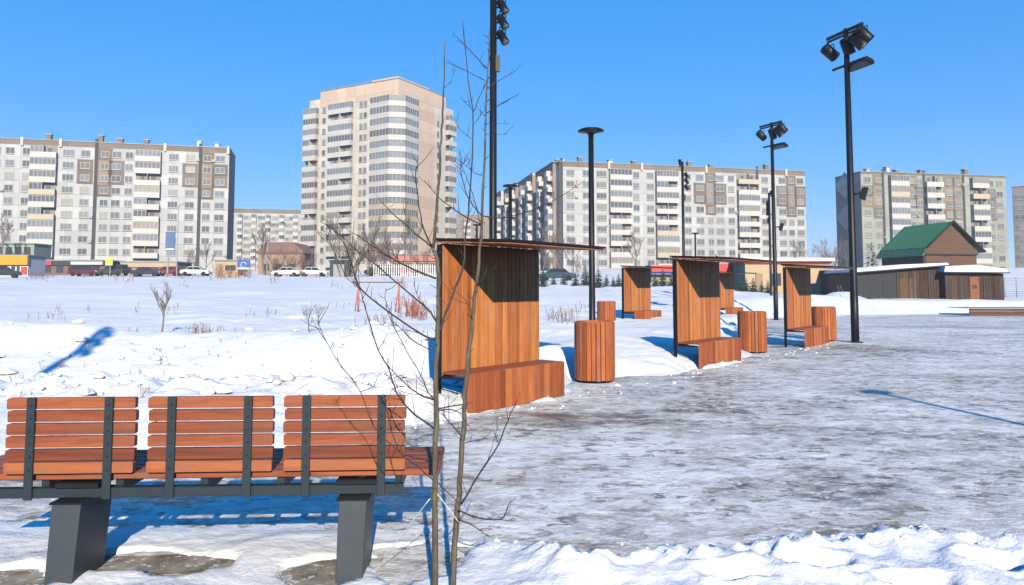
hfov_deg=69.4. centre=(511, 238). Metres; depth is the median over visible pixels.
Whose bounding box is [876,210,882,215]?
window
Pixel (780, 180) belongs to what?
window
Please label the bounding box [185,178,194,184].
window
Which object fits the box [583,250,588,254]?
window
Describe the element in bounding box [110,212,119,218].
window
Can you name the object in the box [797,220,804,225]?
window
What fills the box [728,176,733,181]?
window
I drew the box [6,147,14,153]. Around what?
window
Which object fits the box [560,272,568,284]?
spruce
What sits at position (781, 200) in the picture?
window
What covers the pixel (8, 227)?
bare tree
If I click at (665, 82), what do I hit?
sky
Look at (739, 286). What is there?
spruce
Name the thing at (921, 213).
window
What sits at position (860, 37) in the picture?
floodlight mast
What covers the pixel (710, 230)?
window
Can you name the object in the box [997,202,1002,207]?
window
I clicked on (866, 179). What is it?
window
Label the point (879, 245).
window
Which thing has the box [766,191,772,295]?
spotlight mast
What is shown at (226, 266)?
window
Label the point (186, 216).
window
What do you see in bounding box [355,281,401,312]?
metal frame
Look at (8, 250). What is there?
shop window
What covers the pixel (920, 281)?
board shed
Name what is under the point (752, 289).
spruce
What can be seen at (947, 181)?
window
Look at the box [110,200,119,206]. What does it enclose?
window
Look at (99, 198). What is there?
apartment block
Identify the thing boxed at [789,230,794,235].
window
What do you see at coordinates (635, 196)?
window
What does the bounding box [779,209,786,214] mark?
window
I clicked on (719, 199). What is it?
window
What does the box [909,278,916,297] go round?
door
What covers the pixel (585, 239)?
window
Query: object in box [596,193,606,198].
window
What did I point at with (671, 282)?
spruce
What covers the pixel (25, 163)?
window
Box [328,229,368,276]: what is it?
bare shrub
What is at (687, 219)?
window
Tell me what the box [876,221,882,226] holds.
window
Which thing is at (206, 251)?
bare tree
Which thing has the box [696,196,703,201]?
window
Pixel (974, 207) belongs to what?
apartment block
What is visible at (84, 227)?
window
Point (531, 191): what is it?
apartment block
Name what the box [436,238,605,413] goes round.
slatted shelter
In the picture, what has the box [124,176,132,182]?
window
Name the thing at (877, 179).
window
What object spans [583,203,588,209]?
window
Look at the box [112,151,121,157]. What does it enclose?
window
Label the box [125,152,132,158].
window
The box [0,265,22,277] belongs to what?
parked car
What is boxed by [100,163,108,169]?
window
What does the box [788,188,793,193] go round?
window
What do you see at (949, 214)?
window
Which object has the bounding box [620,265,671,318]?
slatted shelter
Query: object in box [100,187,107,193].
window
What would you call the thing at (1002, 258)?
window
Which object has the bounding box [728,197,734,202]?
window
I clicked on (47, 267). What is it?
shop window
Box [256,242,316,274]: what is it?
house
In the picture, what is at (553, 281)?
spruce
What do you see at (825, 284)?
lean to
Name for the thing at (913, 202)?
window
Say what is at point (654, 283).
spruce
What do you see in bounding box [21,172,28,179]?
window
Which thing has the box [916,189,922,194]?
window
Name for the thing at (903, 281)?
door
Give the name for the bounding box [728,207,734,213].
window
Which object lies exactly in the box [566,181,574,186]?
window
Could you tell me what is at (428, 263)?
shop window
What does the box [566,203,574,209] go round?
window
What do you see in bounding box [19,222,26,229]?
window
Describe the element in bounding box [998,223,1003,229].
window
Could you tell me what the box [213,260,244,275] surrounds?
kiosk
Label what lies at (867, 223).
window
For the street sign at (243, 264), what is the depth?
103.73 m
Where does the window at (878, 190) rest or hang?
in the apartment block at (974, 207)
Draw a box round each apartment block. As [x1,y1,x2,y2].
[0,133,235,270]
[233,208,304,269]
[456,214,488,245]
[497,159,563,270]
[554,157,806,270]
[834,166,1008,267]
[1011,186,1023,267]
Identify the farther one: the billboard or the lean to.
the billboard
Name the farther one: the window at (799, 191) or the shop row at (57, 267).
the window at (799, 191)
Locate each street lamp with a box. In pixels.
[176,203,187,275]
[266,223,277,274]
[314,231,322,275]
[598,225,610,272]
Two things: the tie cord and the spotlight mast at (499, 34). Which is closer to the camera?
the tie cord
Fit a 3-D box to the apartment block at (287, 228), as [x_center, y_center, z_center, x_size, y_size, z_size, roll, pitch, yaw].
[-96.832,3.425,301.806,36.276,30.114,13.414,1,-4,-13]
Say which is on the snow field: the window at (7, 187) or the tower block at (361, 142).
the tower block at (361, 142)
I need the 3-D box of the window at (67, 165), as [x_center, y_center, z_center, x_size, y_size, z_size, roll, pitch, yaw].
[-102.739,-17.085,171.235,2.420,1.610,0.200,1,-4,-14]
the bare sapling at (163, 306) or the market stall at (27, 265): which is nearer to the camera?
the bare sapling at (163, 306)
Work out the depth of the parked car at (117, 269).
111.22 m
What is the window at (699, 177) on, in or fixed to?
in the apartment block at (725, 211)
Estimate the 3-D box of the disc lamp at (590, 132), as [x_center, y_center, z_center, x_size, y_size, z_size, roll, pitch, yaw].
[1.360,0.335,12.605,0.456,4.500,0.456,0,-4,0]
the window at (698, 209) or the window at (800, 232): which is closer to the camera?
the window at (698, 209)
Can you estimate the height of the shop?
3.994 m
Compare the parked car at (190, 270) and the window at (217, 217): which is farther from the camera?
the window at (217, 217)
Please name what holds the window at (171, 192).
in the apartment block at (99, 198)
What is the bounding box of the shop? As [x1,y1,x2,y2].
[391,254,435,274]
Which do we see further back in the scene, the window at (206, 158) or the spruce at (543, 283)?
the window at (206, 158)
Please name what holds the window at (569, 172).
in the apartment block at (725, 211)
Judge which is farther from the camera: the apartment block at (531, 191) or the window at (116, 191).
the apartment block at (531, 191)
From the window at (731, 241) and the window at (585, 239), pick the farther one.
the window at (731, 241)
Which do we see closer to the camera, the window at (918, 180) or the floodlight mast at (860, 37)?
the floodlight mast at (860, 37)
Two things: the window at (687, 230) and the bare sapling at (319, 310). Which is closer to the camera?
the bare sapling at (319, 310)
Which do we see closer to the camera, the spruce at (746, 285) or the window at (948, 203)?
the spruce at (746, 285)
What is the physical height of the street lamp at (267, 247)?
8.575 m
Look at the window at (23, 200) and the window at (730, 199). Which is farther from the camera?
the window at (730, 199)
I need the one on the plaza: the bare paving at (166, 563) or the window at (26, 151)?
the bare paving at (166, 563)
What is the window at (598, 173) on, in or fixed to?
in the apartment block at (725, 211)
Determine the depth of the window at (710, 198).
194.53 m
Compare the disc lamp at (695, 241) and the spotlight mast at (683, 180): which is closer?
the spotlight mast at (683, 180)
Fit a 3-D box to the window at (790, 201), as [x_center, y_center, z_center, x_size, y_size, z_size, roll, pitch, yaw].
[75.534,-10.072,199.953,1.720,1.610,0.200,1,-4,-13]
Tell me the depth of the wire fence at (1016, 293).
69.81 m
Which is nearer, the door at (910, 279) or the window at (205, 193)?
the door at (910, 279)
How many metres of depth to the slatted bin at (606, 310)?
25.61 m
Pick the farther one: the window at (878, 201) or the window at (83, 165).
the window at (878, 201)
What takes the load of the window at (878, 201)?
in the apartment block at (974, 207)
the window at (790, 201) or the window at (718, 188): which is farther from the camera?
the window at (790, 201)
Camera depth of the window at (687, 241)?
192.24 m
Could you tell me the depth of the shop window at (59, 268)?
120.86 m
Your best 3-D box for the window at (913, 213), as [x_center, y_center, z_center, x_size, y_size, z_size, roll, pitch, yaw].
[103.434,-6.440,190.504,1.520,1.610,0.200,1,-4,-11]
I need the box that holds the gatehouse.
[329,259,351,276]
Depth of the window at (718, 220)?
194.74 m
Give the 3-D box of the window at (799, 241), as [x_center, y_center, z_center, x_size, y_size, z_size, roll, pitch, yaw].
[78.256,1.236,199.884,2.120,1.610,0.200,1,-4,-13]
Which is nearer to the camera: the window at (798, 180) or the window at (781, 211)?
the window at (781, 211)
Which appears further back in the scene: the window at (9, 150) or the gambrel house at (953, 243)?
the window at (9, 150)
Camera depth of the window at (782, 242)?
198.63 m
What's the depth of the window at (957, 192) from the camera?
193.32 m
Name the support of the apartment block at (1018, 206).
on the snow field
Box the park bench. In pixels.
[0,395,444,584]
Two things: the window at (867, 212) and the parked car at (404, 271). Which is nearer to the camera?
the parked car at (404, 271)
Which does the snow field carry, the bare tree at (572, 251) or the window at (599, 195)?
the bare tree at (572, 251)
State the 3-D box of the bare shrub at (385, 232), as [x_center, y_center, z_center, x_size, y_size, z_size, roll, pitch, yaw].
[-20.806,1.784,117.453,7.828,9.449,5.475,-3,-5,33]
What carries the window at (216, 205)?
in the apartment block at (99, 198)
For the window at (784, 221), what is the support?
in the apartment block at (725, 211)
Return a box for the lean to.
[819,270,828,294]
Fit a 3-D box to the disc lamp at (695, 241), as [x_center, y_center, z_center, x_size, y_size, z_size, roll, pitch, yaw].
[10.423,1.882,41.968,0.456,4.500,0.456,0,-4,0]
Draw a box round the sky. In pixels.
[0,0,1023,267]
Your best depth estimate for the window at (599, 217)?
187.24 m
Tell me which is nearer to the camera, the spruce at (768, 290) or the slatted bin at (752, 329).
the slatted bin at (752, 329)
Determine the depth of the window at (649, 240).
189.91 m
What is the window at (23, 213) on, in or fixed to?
in the apartment block at (99, 198)
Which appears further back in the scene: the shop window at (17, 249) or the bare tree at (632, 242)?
the shop window at (17, 249)
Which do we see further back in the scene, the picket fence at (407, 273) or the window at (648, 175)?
the window at (648, 175)
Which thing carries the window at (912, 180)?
in the apartment block at (974, 207)
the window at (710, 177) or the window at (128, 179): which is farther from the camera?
the window at (710, 177)
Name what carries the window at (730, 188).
in the apartment block at (725, 211)
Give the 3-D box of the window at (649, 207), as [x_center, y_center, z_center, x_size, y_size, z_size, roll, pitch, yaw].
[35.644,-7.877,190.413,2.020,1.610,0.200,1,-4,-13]
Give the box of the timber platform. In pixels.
[950,307,1023,315]
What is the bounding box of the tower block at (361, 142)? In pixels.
[301,76,456,270]
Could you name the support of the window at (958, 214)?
in the apartment block at (974, 207)
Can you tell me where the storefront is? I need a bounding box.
[0,243,52,259]
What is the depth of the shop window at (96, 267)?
120.89 m
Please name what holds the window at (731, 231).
in the apartment block at (725, 211)
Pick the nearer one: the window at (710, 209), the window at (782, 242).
the window at (710, 209)
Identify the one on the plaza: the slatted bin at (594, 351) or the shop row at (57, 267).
the slatted bin at (594, 351)
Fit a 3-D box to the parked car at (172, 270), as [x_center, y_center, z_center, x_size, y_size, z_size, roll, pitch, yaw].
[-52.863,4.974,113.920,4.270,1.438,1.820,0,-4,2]
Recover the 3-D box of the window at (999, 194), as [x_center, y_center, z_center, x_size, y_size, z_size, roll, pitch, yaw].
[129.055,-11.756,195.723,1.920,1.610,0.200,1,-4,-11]
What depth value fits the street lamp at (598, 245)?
108.01 m
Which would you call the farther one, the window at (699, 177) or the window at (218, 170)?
the window at (699, 177)
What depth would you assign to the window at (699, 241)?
193.11 m
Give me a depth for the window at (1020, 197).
205.79 m
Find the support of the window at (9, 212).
in the apartment block at (99, 198)
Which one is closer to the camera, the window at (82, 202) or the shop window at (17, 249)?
the shop window at (17, 249)
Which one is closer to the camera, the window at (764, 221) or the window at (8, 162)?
the window at (8, 162)
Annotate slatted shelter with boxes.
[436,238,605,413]
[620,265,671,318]
[669,256,771,368]
[719,271,755,314]
[780,264,852,347]
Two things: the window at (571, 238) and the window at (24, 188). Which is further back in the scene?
the window at (571, 238)
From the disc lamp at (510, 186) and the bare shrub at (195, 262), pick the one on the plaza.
the disc lamp at (510, 186)
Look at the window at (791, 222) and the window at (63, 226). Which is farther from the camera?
the window at (791, 222)
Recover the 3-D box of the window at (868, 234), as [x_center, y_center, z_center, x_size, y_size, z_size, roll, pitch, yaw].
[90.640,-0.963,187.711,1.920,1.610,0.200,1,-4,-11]
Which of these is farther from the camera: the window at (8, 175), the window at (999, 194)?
the window at (999, 194)
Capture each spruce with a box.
[539,270,548,286]
[549,275,557,284]
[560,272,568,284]
[571,274,580,285]
[580,265,588,285]
[595,269,604,287]
[604,277,610,286]
[615,275,621,286]
[651,274,659,286]
[658,269,668,285]
[666,272,672,285]
[735,278,745,291]
[742,278,749,291]
[747,278,759,291]
[758,281,765,292]
[763,282,769,293]
[864,242,880,266]
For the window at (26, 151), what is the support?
in the apartment block at (99, 198)
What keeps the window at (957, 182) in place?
in the apartment block at (974, 207)
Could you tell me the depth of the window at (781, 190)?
199.56 m
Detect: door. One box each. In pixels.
[333,264,343,276]
[755,273,762,290]
[900,278,907,297]
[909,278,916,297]
[969,277,979,298]
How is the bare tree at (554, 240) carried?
on the snow field
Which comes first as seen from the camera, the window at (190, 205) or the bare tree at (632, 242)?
the bare tree at (632, 242)
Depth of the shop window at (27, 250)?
134.07 m
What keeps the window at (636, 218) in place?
in the apartment block at (725, 211)
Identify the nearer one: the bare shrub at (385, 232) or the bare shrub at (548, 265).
the bare shrub at (548, 265)
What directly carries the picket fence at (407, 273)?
on the snow field
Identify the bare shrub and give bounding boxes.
[186,254,198,275]
[263,250,287,275]
[278,246,305,276]
[292,248,317,269]
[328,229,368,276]
[337,231,374,275]
[346,233,391,276]
[368,224,404,275]
[369,232,413,275]
[408,242,435,275]
[542,249,561,270]
[569,253,585,276]
[804,238,844,263]
[821,245,848,269]
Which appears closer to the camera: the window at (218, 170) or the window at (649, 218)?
the window at (218, 170)
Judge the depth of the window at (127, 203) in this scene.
173.89 m
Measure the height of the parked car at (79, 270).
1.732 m
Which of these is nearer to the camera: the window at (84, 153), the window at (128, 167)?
the window at (84, 153)
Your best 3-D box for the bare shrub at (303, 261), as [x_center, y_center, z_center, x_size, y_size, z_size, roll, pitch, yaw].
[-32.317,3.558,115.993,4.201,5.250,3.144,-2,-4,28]
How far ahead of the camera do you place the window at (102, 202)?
172.58 m
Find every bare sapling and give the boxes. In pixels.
[150,279,171,331]
[301,301,314,332]
[313,304,325,323]
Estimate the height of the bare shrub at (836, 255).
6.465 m
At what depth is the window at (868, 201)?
188.29 m
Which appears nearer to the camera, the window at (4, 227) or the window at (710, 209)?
the window at (4, 227)
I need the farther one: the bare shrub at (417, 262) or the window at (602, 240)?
the window at (602, 240)
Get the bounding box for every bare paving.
[0,571,44,584]
[96,554,235,573]
[290,559,337,584]
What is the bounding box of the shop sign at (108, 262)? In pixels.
[105,259,112,276]
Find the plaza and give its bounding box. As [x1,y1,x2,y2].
[0,314,1023,584]
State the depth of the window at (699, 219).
193.44 m
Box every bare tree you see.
[0,210,14,254]
[186,246,197,261]
[197,243,215,268]
[251,221,270,274]
[318,215,344,258]
[357,210,391,265]
[398,208,423,275]
[538,223,564,267]
[540,230,553,271]
[563,234,580,272]
[623,226,643,265]
[790,239,803,257]
[834,236,848,266]
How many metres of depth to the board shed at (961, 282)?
59.60 m
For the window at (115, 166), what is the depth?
173.72 m
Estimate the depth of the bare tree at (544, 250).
110.84 m
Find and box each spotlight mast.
[489,0,509,246]
[678,159,688,259]
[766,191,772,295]
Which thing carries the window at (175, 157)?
in the apartment block at (99, 198)
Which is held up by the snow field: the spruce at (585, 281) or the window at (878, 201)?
the spruce at (585, 281)
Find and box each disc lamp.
[473,224,479,245]
[502,184,517,247]
[578,127,603,319]
[691,233,698,255]
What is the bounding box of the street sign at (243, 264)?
[237,260,249,276]
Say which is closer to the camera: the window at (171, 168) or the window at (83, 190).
the window at (83, 190)
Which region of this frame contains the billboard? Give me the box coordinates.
[165,232,175,275]
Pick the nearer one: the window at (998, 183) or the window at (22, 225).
the window at (22, 225)
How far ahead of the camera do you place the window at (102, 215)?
172.41 m
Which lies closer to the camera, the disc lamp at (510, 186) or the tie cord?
the tie cord
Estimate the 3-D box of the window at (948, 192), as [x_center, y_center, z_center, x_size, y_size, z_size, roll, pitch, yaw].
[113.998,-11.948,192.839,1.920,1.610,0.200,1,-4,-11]
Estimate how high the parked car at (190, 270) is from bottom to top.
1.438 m
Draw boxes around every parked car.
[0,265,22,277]
[68,265,99,275]
[97,264,129,275]
[130,267,163,275]
[157,266,180,275]
[180,266,212,275]
[271,267,302,276]
[300,267,328,276]
[364,265,393,275]
[395,267,417,275]
[539,268,575,280]
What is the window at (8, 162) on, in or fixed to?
in the apartment block at (99, 198)
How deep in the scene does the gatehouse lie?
107.91 m
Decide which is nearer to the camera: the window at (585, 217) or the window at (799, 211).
the window at (585, 217)
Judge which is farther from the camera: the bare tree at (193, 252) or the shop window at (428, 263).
the shop window at (428, 263)
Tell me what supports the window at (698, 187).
in the apartment block at (725, 211)
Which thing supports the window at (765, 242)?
in the apartment block at (725, 211)
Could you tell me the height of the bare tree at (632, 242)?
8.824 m
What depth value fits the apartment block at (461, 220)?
304.09 m
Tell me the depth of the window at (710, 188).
194.65 m
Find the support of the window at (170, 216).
in the apartment block at (99, 198)
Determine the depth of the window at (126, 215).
173.68 m
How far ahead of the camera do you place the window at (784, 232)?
198.83 m
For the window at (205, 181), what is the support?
in the apartment block at (99, 198)
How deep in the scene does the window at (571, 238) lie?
184.88 m
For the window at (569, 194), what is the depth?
185.69 m
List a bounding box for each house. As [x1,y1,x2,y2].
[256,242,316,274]
[875,220,985,265]
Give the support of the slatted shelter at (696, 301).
on the plaza
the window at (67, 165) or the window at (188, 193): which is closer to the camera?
the window at (67, 165)
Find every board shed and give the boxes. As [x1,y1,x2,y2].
[823,263,950,298]
[936,265,1009,299]
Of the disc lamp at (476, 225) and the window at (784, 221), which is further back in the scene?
the window at (784, 221)
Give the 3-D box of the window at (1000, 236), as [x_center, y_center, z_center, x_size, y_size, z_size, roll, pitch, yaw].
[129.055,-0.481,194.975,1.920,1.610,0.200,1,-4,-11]
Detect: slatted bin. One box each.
[574,320,614,383]
[597,301,615,320]
[737,311,766,352]
[811,306,836,340]
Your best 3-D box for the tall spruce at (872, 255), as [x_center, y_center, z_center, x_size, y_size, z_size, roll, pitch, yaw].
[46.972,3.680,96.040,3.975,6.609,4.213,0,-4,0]
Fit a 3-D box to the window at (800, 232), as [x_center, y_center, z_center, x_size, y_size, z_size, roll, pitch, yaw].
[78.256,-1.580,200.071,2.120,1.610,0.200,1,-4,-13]
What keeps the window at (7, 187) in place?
in the apartment block at (99, 198)
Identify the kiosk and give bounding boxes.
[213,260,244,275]
[725,258,834,294]
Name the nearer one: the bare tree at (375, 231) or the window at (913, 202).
the bare tree at (375, 231)
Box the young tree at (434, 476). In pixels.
[301,21,584,584]
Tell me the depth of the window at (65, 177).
171.07 m
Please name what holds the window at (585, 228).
in the apartment block at (725, 211)
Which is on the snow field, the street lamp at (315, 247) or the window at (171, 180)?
the street lamp at (315, 247)
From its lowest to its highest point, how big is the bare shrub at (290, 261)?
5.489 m
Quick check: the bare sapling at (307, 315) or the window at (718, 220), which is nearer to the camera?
the bare sapling at (307, 315)
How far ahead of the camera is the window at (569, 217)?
185.28 m
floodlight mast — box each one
[756,120,787,319]
[820,22,874,342]
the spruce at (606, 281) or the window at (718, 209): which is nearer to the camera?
the spruce at (606, 281)
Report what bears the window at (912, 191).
in the apartment block at (974, 207)
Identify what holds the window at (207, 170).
in the apartment block at (99, 198)
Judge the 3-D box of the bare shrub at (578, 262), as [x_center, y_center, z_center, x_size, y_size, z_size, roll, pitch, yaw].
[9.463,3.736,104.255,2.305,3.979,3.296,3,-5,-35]
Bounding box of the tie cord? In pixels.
[380,498,429,560]
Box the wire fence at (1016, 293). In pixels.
[1004,277,1023,296]
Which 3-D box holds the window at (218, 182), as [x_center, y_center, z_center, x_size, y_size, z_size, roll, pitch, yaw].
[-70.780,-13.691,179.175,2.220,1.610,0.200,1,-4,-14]
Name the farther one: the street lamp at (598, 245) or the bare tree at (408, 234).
the bare tree at (408, 234)
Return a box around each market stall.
[0,255,46,275]
[646,265,672,283]
[719,263,732,271]
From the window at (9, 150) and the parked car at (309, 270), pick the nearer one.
the parked car at (309, 270)
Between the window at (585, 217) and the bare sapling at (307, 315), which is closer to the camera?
the bare sapling at (307, 315)
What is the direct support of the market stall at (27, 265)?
on the snow field
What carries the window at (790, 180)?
in the apartment block at (725, 211)
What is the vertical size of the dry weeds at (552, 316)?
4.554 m
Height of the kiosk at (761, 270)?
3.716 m
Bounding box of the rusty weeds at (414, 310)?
[31,263,429,320]
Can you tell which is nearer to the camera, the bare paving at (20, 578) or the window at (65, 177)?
the bare paving at (20, 578)
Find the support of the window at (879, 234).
in the apartment block at (974, 207)
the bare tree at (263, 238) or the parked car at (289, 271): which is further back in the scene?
the bare tree at (263, 238)
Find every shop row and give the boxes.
[45,260,120,274]
[119,261,192,274]
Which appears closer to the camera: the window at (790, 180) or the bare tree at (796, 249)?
the bare tree at (796, 249)
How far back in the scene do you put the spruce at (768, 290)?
59.53 m
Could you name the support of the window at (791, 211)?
in the apartment block at (725, 211)
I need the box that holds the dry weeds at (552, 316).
[8,267,880,398]
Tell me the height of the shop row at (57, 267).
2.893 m
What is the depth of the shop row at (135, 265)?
122.82 m
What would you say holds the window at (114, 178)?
in the apartment block at (99, 198)
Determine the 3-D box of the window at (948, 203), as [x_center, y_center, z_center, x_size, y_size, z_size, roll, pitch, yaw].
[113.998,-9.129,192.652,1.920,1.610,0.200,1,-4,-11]
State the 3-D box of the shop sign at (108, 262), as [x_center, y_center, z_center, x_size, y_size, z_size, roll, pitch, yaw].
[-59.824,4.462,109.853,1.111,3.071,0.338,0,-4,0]
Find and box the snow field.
[0,268,1023,584]
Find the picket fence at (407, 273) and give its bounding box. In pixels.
[373,264,436,276]
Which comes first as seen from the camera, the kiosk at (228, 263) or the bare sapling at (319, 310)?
the bare sapling at (319, 310)
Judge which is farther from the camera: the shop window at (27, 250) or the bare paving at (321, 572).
the shop window at (27, 250)
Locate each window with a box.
[2,222,11,228]
[3,197,12,203]
[3,209,11,216]
[4,172,13,178]
[4,184,12,191]
[5,159,13,166]
[5,247,11,254]
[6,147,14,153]
[15,247,20,254]
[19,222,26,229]
[20,197,27,204]
[20,210,26,216]
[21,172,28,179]
[21,185,27,191]
[22,148,29,154]
[22,160,28,166]
[24,247,30,254]
[45,265,50,271]
[56,265,62,271]
[60,211,71,217]
[60,223,71,229]
[61,186,72,192]
[61,198,72,205]
[62,161,73,168]
[62,174,73,180]
[63,149,74,156]
[78,211,87,217]
[78,223,87,230]
[79,187,88,193]
[79,199,88,205]
[80,162,89,168]
[80,174,89,181]
[81,150,90,156]
[92,265,99,269]
[98,224,106,230]
[99,199,107,205]
[99,212,107,218]
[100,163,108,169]
[100,175,108,181]
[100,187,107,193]
[101,151,109,157]
[109,224,118,230]
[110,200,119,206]
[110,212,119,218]
[111,175,120,182]
[111,188,119,194]
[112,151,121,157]
[112,163,120,169]
[123,212,130,218]
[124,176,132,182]
[124,188,131,194]
[124,200,131,206]
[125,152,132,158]
[125,164,132,170]
[167,201,177,207]
[167,213,176,219]
[168,165,178,172]
[168,177,177,183]
[168,189,177,195]
[169,154,178,160]
[184,202,193,208]
[184,214,193,220]
[185,166,194,172]
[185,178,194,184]
[185,190,193,196]
[186,154,194,160]
[202,190,209,196]
[202,202,209,208]
[202,214,209,220]
[203,155,210,161]
[203,167,210,173]
[203,179,210,184]
[214,202,223,208]
[214,214,223,220]
[215,167,224,173]
[215,179,224,185]
[215,191,223,197]
[216,156,224,162]
[225,265,235,269]
[428,263,434,271]
[566,169,574,175]
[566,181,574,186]
[566,192,574,197]
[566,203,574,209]
[566,214,574,220]
[566,225,574,231]
[566,237,574,242]
[582,170,587,176]
[583,181,588,187]
[583,192,588,198]
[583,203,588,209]
[583,214,588,220]
[583,226,588,231]
[583,237,588,242]
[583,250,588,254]
[596,171,606,176]
[596,182,606,187]
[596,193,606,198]
[597,204,606,209]
[597,215,606,220]
[597,226,606,232]
[597,237,606,243]
[633,172,638,177]
[633,183,638,188]
[633,194,639,199]
[633,205,639,210]
[633,216,639,221]
[634,227,639,232]
[646,172,653,178]
[646,183,653,189]
[647,194,653,200]
[647,205,653,211]
[647,216,653,221]
[647,227,653,232]
[647,238,654,243]
[684,195,690,201]
[685,206,690,211]
[685,217,691,222]
[685,228,691,233]
[685,239,691,244]
[696,174,703,180]
[696,185,703,190]
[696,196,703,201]
[696,206,703,212]
[696,217,704,223]
[697,228,704,233]
[697,239,704,244]
[708,175,712,180]
[708,185,713,191]
[708,196,713,201]
[708,207,713,212]
[708,217,713,223]
[708,228,713,233]
[709,239,713,244]
[716,175,723,180]
[716,186,723,191]
[716,196,724,202]
[716,207,724,212]
[716,218,724,223]
[716,228,724,234]
[717,239,724,244]
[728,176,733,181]
[728,186,733,191]
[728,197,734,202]
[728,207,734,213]
[728,218,734,223]
[729,229,734,234]
[729,239,734,244]
[761,177,767,182]
[761,187,767,193]
[762,198,767,203]
[762,219,767,224]
[762,229,768,234]
[763,240,768,245]
[772,273,780,284]
[778,178,785,183]
[779,188,785,193]
[779,198,785,203]
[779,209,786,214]
[779,219,786,224]
[779,230,786,235]
[780,240,786,245]
[788,178,793,183]
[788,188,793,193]
[788,199,793,204]
[789,209,794,214]
[789,219,794,225]
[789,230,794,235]
[796,178,802,183]
[797,189,803,194]
[797,199,803,204]
[797,209,803,214]
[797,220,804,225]
[798,230,804,235]
[798,240,804,245]
[864,177,870,182]
[865,199,871,204]
[865,210,871,215]
[865,221,871,226]
[866,232,872,237]
[875,177,881,182]
[875,188,881,193]
[876,199,881,204]
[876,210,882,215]
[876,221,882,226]
[877,232,882,237]
[877,243,883,249]
[910,178,914,183]
[910,189,915,194]
[910,200,915,205]
[911,211,915,216]
[916,178,922,184]
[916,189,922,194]
[917,200,922,205]
[917,211,923,216]
[945,179,951,185]
[946,190,952,195]
[946,201,952,206]
[947,212,952,217]
[955,179,960,185]
[955,190,960,195]
[956,201,961,206]
[956,212,961,217]
[996,181,1001,186]
[996,191,1002,197]
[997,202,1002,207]
[997,213,1003,218]
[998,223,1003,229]
[998,234,1004,239]
[999,245,1004,250]
[999,255,1005,261]
[1018,194,1023,199]
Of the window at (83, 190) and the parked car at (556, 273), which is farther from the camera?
the window at (83, 190)
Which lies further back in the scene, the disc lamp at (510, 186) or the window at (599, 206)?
the window at (599, 206)
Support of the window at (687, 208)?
in the apartment block at (725, 211)
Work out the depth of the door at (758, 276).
67.81 m
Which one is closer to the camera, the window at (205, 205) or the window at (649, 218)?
the window at (205, 205)
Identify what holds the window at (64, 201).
in the apartment block at (99, 198)
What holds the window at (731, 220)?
in the apartment block at (725, 211)
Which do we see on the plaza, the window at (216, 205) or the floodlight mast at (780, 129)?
the floodlight mast at (780, 129)
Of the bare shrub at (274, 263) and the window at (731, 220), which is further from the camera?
the window at (731, 220)
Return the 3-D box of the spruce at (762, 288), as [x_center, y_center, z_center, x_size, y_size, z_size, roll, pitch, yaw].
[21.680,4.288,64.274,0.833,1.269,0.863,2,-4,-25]
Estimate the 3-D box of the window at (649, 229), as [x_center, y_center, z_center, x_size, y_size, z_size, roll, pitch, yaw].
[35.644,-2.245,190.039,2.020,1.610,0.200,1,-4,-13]
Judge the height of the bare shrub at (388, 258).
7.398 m
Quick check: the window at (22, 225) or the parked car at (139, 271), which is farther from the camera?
the window at (22, 225)
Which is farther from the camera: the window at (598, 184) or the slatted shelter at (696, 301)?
the window at (598, 184)
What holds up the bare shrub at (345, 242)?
on the snow field
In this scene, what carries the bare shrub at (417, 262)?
on the snow field
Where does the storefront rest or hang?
on the snow field
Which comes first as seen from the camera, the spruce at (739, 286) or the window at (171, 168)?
the spruce at (739, 286)
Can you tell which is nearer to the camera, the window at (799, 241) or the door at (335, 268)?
the door at (335, 268)
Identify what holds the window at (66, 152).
in the apartment block at (99, 198)
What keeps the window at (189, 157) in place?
in the apartment block at (99, 198)
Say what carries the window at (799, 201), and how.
in the apartment block at (725, 211)
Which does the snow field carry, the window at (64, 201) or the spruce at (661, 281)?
the spruce at (661, 281)
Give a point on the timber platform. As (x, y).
(996, 312)
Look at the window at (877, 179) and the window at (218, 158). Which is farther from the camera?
the window at (877, 179)
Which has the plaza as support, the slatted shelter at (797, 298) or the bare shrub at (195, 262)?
the slatted shelter at (797, 298)
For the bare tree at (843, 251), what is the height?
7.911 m
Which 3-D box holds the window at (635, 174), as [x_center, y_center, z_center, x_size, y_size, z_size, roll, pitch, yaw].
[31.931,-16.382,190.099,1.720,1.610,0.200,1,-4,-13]
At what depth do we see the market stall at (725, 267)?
71.67 m
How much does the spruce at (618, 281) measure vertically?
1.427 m
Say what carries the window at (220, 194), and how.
in the apartment block at (99, 198)
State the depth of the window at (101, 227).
172.20 m
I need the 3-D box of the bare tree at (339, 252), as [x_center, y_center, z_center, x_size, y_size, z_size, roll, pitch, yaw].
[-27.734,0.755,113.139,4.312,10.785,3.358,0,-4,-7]
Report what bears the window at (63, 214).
in the apartment block at (99, 198)
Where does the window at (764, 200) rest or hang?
in the apartment block at (725, 211)
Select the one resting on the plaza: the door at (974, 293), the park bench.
the park bench

